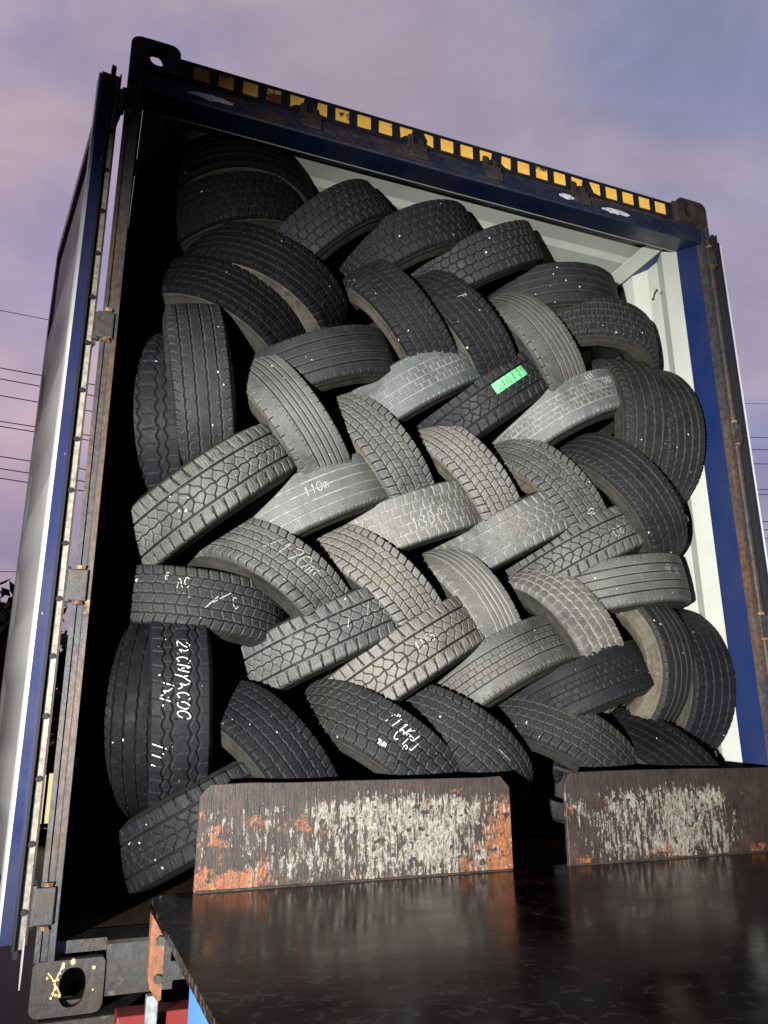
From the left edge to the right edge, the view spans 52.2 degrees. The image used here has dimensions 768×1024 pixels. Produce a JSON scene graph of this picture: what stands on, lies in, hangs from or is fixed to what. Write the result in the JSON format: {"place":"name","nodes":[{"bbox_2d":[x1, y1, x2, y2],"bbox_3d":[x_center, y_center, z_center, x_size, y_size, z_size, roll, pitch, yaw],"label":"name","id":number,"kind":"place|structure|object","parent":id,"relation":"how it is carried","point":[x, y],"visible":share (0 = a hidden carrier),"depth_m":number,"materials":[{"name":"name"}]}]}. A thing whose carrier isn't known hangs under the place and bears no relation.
{"place":"outdoors","nodes":[
{"label":"outdoors","id":0,"kind":"place"},
{"bbox_2d":[0,845,73,1023],"bbox_3d":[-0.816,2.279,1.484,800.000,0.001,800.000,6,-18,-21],"label":"ground","id":1,"kind":"structure","parent":0,"point":[14,1004],"depth_m":6.15,"materials":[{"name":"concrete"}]},
{"bbox_2d":[0,578,67,775],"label":"leafy tree","id":2,"kind":"object","parent":1,"relation":"on","point":[5,611],"visible":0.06,"depth_m":12.62,"materials":[{"name":"brown plant"}]},
{"bbox_2d":[36,987,189,1023],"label":"container trailer","id":3,"kind":"object","parent":1,"relation":"on","point":[173,1005],"visible":0.13,"depth_m":1.85,"materials":[{"name":"metal"}]},
{"bbox_2d":[0,36,767,1018],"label":"shipping container","id":4,"kind":"object","parent":3,"relation":"on","point":[80,906],"visible":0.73,"depth_m":2.92,"materials":[{"name":"metal"}]},
{"bbox_2d":[0,65,121,990],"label":"door","id":5,"kind":"structure","parent":4,"relation":"in","point":[35,626],"depth_m":2.31,"materials":[{"name":"blue paint"}]},
{"bbox_2d":[108,761,256,893],"bbox_3d":[-0.519,0.946,2.467,0.652,0.204,0.654,-22,-16,-26],"label":"tyre","id":6,"kind":"object","parent":4,"relation":"in","point":[153,846],"visible":0.38,"depth_m":2.18,"materials":[{"name":"black rubber"}]},
{"bbox_2d":[99,620,161,820],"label":"tyre","id":7,"kind":"object","parent":6,"relation":"on","point":[124,734],"visible":0.45,"depth_m":2.19,"materials":[{"name":"black rubber"}]},
{"bbox_2d":[148,619,212,807],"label":"tyre","id":8,"kind":"object","parent":6,"relation":"on","point":[181,716],"visible":0.63,"depth_m":2.21,"materials":[{"name":"black rubber"}]},
{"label":"tyre","id":9,"kind":"object","parent":6,"relation":"on","visible":0},
{"bbox_2d":[88,564,287,649],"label":"tyre","id":10,"kind":"object","parent":9,"relation":"on","point":[233,608],"visible":0.61,"depth_m":2.41,"materials":[{"name":"black rubber"}]},
{"bbox_2d":[109,423,296,564],"bbox_3d":[-0.603,-0.039,2.688,0.674,0.214,0.674,-37,3,-27],"label":"tyre","id":11,"kind":"object","parent":10,"relation":"on","point":[173,517],"visible":0.81,"depth_m":2.39,"materials":[{"name":"grey rubber"}]},
{"bbox_2d":[115,333,182,506],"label":"tyre","id":12,"kind":"object","parent":11,"relation":"on","point":[149,455],"visible":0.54,"depth_m":2.46,"materials":[{"name":"black rubber"}]},
{"bbox_2d":[162,303,237,464],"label":"tyre","id":13,"kind":"object","parent":12,"relation":"on","point":[200,378],"visible":0.72,"depth_m":2.46,"materials":[{"name":"black rubber"}]},
{"bbox_2d":[488,694,638,823],"bbox_3d":[0.627,0.933,2.956,0.640,0.218,0.640,39,-35,-7],"label":"tyre","id":14,"kind":"object","parent":4,"relation":"in","point":[582,743],"visible":0.38,"depth_m":2.73,"materials":[{"name":"black rubber"}]},
{"bbox_2d":[408,548,521,712],"bbox_3d":[0.280,0.469,3.063,0.213,0.670,0.670,-22,-6,-27],"label":"tyre","id":15,"kind":"object","parent":14,"relation":"on","point":[472,583],"visible":0.3,"depth_m":2.82,"materials":[{"name":"grey rubber"}]},
{"bbox_2d":[427,490,569,571],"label":"tyre","id":16,"kind":"object","parent":15,"relation":"on","point":[526,524],"visible":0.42,"depth_m":2.92,"materials":[{"name":"grey rubber"}]},
{"bbox_2d":[410,425,520,524],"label":"tyre","id":17,"kind":"object","parent":16,"relation":"on","point":[468,461],"visible":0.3,"depth_m":2.94,"materials":[{"name":"grey rubber"}]},
{"bbox_2d":[403,420,445,481],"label":"tyre","id":18,"kind":"object","parent":17,"relation":"on","point":[410,423],"depth_m":3.38,"materials":[{"name":"black rubber"}]},
{"bbox_2d":[408,351,548,472],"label":"tyre","id":19,"kind":"object","parent":17,"relation":"on","point":[480,408],"visible":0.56,"depth_m":3.02,"materials":[{"name":"black rubber"}]},
{"bbox_2d":[338,259,457,422],"bbox_3d":[0.057,-0.685,3.194,0.210,0.666,0.666,-35,-1,-11],"label":"tyre","id":20,"kind":"object","parent":19,"relation":"on","point":[392,300],"visible":0.43,"depth_m":2.90,"materials":[{"name":"black rubber"}]},
{"bbox_2d":[331,199,477,319],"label":"tyre","id":21,"kind":"object","parent":20,"relation":"on","point":[406,239],"visible":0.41,"depth_m":3.06,"materials":[{"name":"black rubber"}]},
{"bbox_2d":[413,270,517,378],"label":"tyre","id":22,"kind":"object","parent":19,"relation":"on","point":[479,334],"visible":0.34,"depth_m":2.99,"materials":[{"name":"black rubber"}]},
{"bbox_2d":[406,220,544,292],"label":"tyre","id":23,"kind":"object","parent":22,"relation":"on","point":[479,261],"visible":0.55,"depth_m":3.14,"materials":[{"name":"black rubber"}]},
{"bbox_2d":[429,614,572,710],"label":"tyre","id":24,"kind":"object","parent":14,"relation":"on","point":[492,670],"visible":0.45,"depth_m":2.71,"materials":[{"name":"grey rubber"}]},
{"bbox_2d":[526,552,691,617],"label":"tyre","id":25,"kind":"object","parent":24,"relation":"on","point":[625,583],"visible":0.49,"depth_m":2.94,"materials":[{"name":"grey rubber"}]},
{"bbox_2d":[498,505,643,615],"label":"tyre","id":26,"kind":"object","parent":25,"relation":"on","point":[593,540],"visible":0.43,"depth_m":3.00,"materials":[{"name":"grey rubber"}]},
{"bbox_2d":[489,438,605,528],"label":"tyre","id":27,"kind":"object","parent":26,"relation":"on","point":[565,484],"visible":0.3,"depth_m":3.03,"materials":[{"name":"grey rubber"}]},
{"bbox_2d":[484,431,526,497],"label":"tyre","id":28,"kind":"object","parent":27,"relation":"on","point":[521,493],"depth_m":3.55,"materials":[{"name":"black rubber"}]},
{"bbox_2d":[485,369,619,449],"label":"tyre","id":29,"kind":"object","parent":27,"relation":"on","point":[586,402],"visible":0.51,"depth_m":3.13,"materials":[{"name":"rubber"}]},
{"bbox_2d":[487,290,585,391],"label":"tyre","id":30,"kind":"object","parent":29,"relation":"on","point":[540,335],"visible":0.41,"depth_m":3.13,"materials":[{"name":"grey rubber"}]},
{"bbox_2d":[613,369,705,504],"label":"tyre","id":31,"kind":"object","parent":26,"relation":"on","point":[680,469],"visible":0.34,"depth_m":3.19,"materials":[{"name":"black rubber"}]},
{"bbox_2d":[515,297,658,369],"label":"tyre","id":32,"kind":"object","parent":31,"relation":"on","point":[624,329],"visible":0.34,"depth_m":3.29,"materials":[{"name":"black rubber"}]},
{"bbox_2d":[479,262,618,352],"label":"tyre","id":33,"kind":"object","parent":32,"relation":"on","point":[554,287],"visible":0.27,"depth_m":3.31,"materials":[{"name":"black rubber"}]},
{"bbox_2d":[558,433,687,555],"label":"tyre","id":34,"kind":"object","parent":25,"relation":"on","point":[632,483],"visible":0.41,"depth_m":3.03,"materials":[{"name":"black rubber"}]},
{"bbox_2d":[563,359,669,507],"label":"tyre","id":35,"kind":"object","parent":34,"relation":"on","point":[641,414],"visible":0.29,"depth_m":3.16,"materials":[{"name":"black rubber"}]},
{"bbox_2d":[531,751,563,783],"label":"tyre","id":36,"kind":"object","parent":14,"relation":"on","point":[551,774],"visible":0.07,"depth_m":3.17,"materials":[{"name":"black rubber"}]},
{"bbox_2d":[513,640,653,749],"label":"tyre","id":37,"kind":"object","parent":14,"relation":"on","point":[603,679],"visible":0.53,"depth_m":2.78,"materials":[{"name":"black rubber"}]},
{"bbox_2d":[499,570,623,718],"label":"tyre","id":38,"kind":"object","parent":37,"relation":"on","point":[574,611],"visible":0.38,"depth_m":2.87,"materials":[{"name":"grey rubber"}]},
{"bbox_2d":[603,707,721,769],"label":"tyre","id":39,"kind":"object","parent":4,"relation":"in","point":[660,744],"visible":0.13,"depth_m":2.80,"materials":[{"name":"black rubber"}]},
{"bbox_2d":[610,607,694,724],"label":"tyre","id":40,"kind":"object","parent":39,"relation":"on","point":[661,637],"visible":0.28,"depth_m":2.90,"materials":[{"name":"black rubber"}]},
{"bbox_2d":[614,608,735,754],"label":"tyre","id":41,"kind":"object","parent":39,"relation":"on","point":[704,719],"visible":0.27,"depth_m":2.96,"materials":[{"name":"black rubber"}]},
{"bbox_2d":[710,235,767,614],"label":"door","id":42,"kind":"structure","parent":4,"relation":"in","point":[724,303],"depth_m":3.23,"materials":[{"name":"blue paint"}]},
{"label":"tyre","id":43,"kind":"object","parent":4,"relation":"in","visible":0},
{"bbox_2d":[211,680,340,781],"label":"tyre","id":44,"kind":"object","parent":43,"relation":"on","point":[261,733],"visible":0.33,"depth_m":2.29,"materials":[{"name":"black rubber"}]},
{"bbox_2d":[291,679,462,779],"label":"tyre","id":45,"kind":"object","parent":43,"relation":"on","point":[348,724],"visible":0.47,"depth_m":2.45,"materials":[{"name":"black rubber"}]},
{"bbox_2d":[325,596,484,703],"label":"tyre","id":46,"kind":"object","parent":45,"relation":"on","point":[399,664],"visible":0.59,"depth_m":2.56,"materials":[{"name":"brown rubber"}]},
{"bbox_2d":[227,587,398,695],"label":"tyre","id":47,"kind":"object","parent":46,"relation":"on","point":[289,654],"visible":0.69,"depth_m":2.50,"materials":[{"name":"grey rubber"}]},
{"bbox_2d":[180,516,348,683],"bbox_3d":[-0.406,0.318,2.764,0.656,0.213,0.658,42,-37,-6],"label":"tyre","id":48,"kind":"object","parent":47,"relation":"on","point":[290,575],"visible":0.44,"depth_m":2.52,"materials":[{"name":"grey rubber"}]},
{"bbox_2d":[231,453,387,544],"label":"tyre","id":49,"kind":"object","parent":48,"relation":"on","point":[300,505],"visible":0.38,"depth_m":2.62,"materials":[{"name":"rubber"}]},
{"bbox_2d":[233,354,351,474],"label":"tyre","id":50,"kind":"object","parent":49,"relation":"on","point":[275,393],"visible":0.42,"depth_m":2.61,"materials":[{"name":"grey rubber"}]},
{"bbox_2d":[236,324,395,430],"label":"tyre","id":51,"kind":"object","parent":50,"relation":"on","point":[323,359],"visible":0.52,"depth_m":2.74,"materials":[{"name":"black rubber"}]},
{"bbox_2d":[128,255,304,354],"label":"tyre","id":52,"kind":"object","parent":51,"relation":"on","point":[259,315],"visible":0.41,"depth_m":2.73,"materials":[{"name":"black rubber"}]},
{"bbox_2d":[182,222,348,339],"bbox_3d":[-0.485,-0.791,3.067,0.688,0.220,0.688,28,-29,-12],"label":"tyre","id":53,"kind":"object","parent":52,"relation":"on","point":[302,282],"visible":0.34,"depth_m":2.80,"materials":[{"name":"black rubber"}]},
{"bbox_2d":[150,171,303,268],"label":"tyre","id":54,"kind":"object","parent":53,"relation":"on","point":[184,218],"visible":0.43,"depth_m":2.88,"materials":[{"name":"black rubber"}]},
{"bbox_2d":[151,132,313,215],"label":"tyre","id":55,"kind":"object","parent":54,"relation":"on","point":[203,156],"visible":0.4,"depth_m":2.94,"materials":[{"name":"black rubber"}]},
{"bbox_2d":[275,179,392,272],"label":"tyre","id":56,"kind":"object","parent":53,"relation":"on","point":[326,227],"visible":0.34,"depth_m":2.92,"materials":[{"name":"black rubber"}]},
{"bbox_2d":[307,523,441,624],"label":"tyre","id":57,"kind":"object","parent":46,"relation":"on","point":[393,579],"visible":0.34,"depth_m":2.65,"materials":[{"name":"grey rubber"}]},
{"bbox_2d":[312,480,479,552],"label":"tyre","id":58,"kind":"object","parent":57,"relation":"on","point":[418,517],"visible":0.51,"depth_m":2.78,"materials":[{"name":"grey rubber"}]},
{"bbox_2d":[321,390,434,498],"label":"tyre","id":59,"kind":"object","parent":58,"relation":"on","point":[374,434],"visible":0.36,"depth_m":2.80,"materials":[{"name":"grey rubber"}]},
{"bbox_2d":[349,338,480,454],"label":"tyre","id":60,"kind":"object","parent":59,"relation":"on","point":[404,389],"visible":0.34,"depth_m":2.88,"materials":[{"name":"rubber"}]},
{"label":"tyre","id":61,"kind":"object","parent":59,"relation":"on","visible":0},
{"bbox_2d":[369,322,399,360],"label":"tyre","id":62,"kind":"object","parent":61,"relation":"on","point":[374,324],"visible":0.01,"depth_m":3.38,"materials":[{"name":"black rubber"}]},
{"bbox_2d":[237,318,365,350],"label":"tyre","id":63,"kind":"object","parent":62,"relation":"on","point":[361,322],"visible":0.02,"depth_m":3.38,"materials":[{"name":"black rubber"}]},
{"bbox_2d":[375,683,533,826],"bbox_3d":[0.208,0.885,2.799,0.630,0.225,0.631,43,-36,-5],"label":"tyre","id":64,"kind":"object","parent":43,"relation":"on","point":[477,740],"visible":0.28,"depth_m":2.57,"materials":[{"name":"black rubber"}]},
{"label":"tyre","id":65,"kind":"object","parent":4,"relation":"in","visible":0},
{"bbox_2d":[493,561,512,577],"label":"tyre","id":66,"kind":"object","parent":65,"relation":"on","point":[497,573],"depth_m":3.34,"materials":[{"name":"black rubber"}]},
{"bbox_2d":[38,745,55,845],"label":"roadside building","id":67,"kind":"structure","parent":0,"point":[46,804],"depth_m":14.63,"materials":[{"name":"grey"}]},
{"bbox_2d":[40,773,52,828],"bbox_3d":[-6.322,5.386,14.624,3.000,0.970,0.120,6,-18,-21],"label":"lit window","id":68,"kind":"structure","parent":67,"relation":"in","point":[48,779],"depth_m":14.63,"materials":[{"name":"beige"}]},
{"bbox_2d":[0,310,756,403],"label":"overhead wire","id":69,"kind":"object","parent":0,"point":[47,319],"visible":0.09,"depth_m":27.48,"materials":[{"name":"black metal"}]},
{"bbox_2d":[0,395,758,463],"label":"overhead wire","id":70,"kind":"object","parent":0,"point":[91,411],"visible":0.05,"depth_m":26.64,"materials":[{"name":"black metal"}]},
{"bbox_2d":[0,468,764,529],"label":"overhead wire","id":71,"kind":"object","parent":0,"point":[78,480],"visible":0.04,"depth_m":25.95,"materials":[{"name":"black metal"}]},
{"bbox_2d":[0,378,765,449],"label":"overhead wire","id":72,"kind":"object","parent":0,"point":[93,395],"visible":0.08,"depth_m":26.84,"materials":[{"name":"black metal"}]},
{"bbox_2d":[0,368,767,437],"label":"overhead wire","id":73,"kind":"object","parent":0,"point":[94,384],"visible":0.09,"depth_m":26.97,"materials":[{"name":"black metal"}]},
{"bbox_2d":[0,421,767,489],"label":"overhead wire","id":74,"kind":"object","parent":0,"point":[89,435],"visible":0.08,"depth_m":26.43,"materials":[{"name":"black metal"}]},
{"bbox_2d":[0,426,767,494],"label":"overhead wire","id":75,"kind":"object","parent":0,"point":[88,440],"visible":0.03,"depth_m":26.37,"materials":[{"name":"black metal"}]},
{"bbox_2d":[0,456,767,521],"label":"overhead wire","id":76,"kind":"object","parent":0,"point":[85,469],"visible":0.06,"depth_m":26.08,"materials":[{"name":"black metal"}]},
{"bbox_2d":[0,478,767,538],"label":"overhead wire","id":77,"kind":"object","parent":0,"point":[83,490],"visible":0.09,"depth_m":25.88,"materials":[{"name":"black metal"}]},
{"bbox_2d":[0,0,767,744],"label":"sky","id":78,"kind":"structure","parent":0,"point":[665,100],"materials":[{"name":"purple"}]},
{"bbox_2d":[144,767,767,1023],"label":"loading platform","id":79,"kind":"structure","parent":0,"point":[403,901],"depth_m":1.80,"materials":[{"name":"metal"}]}
]}

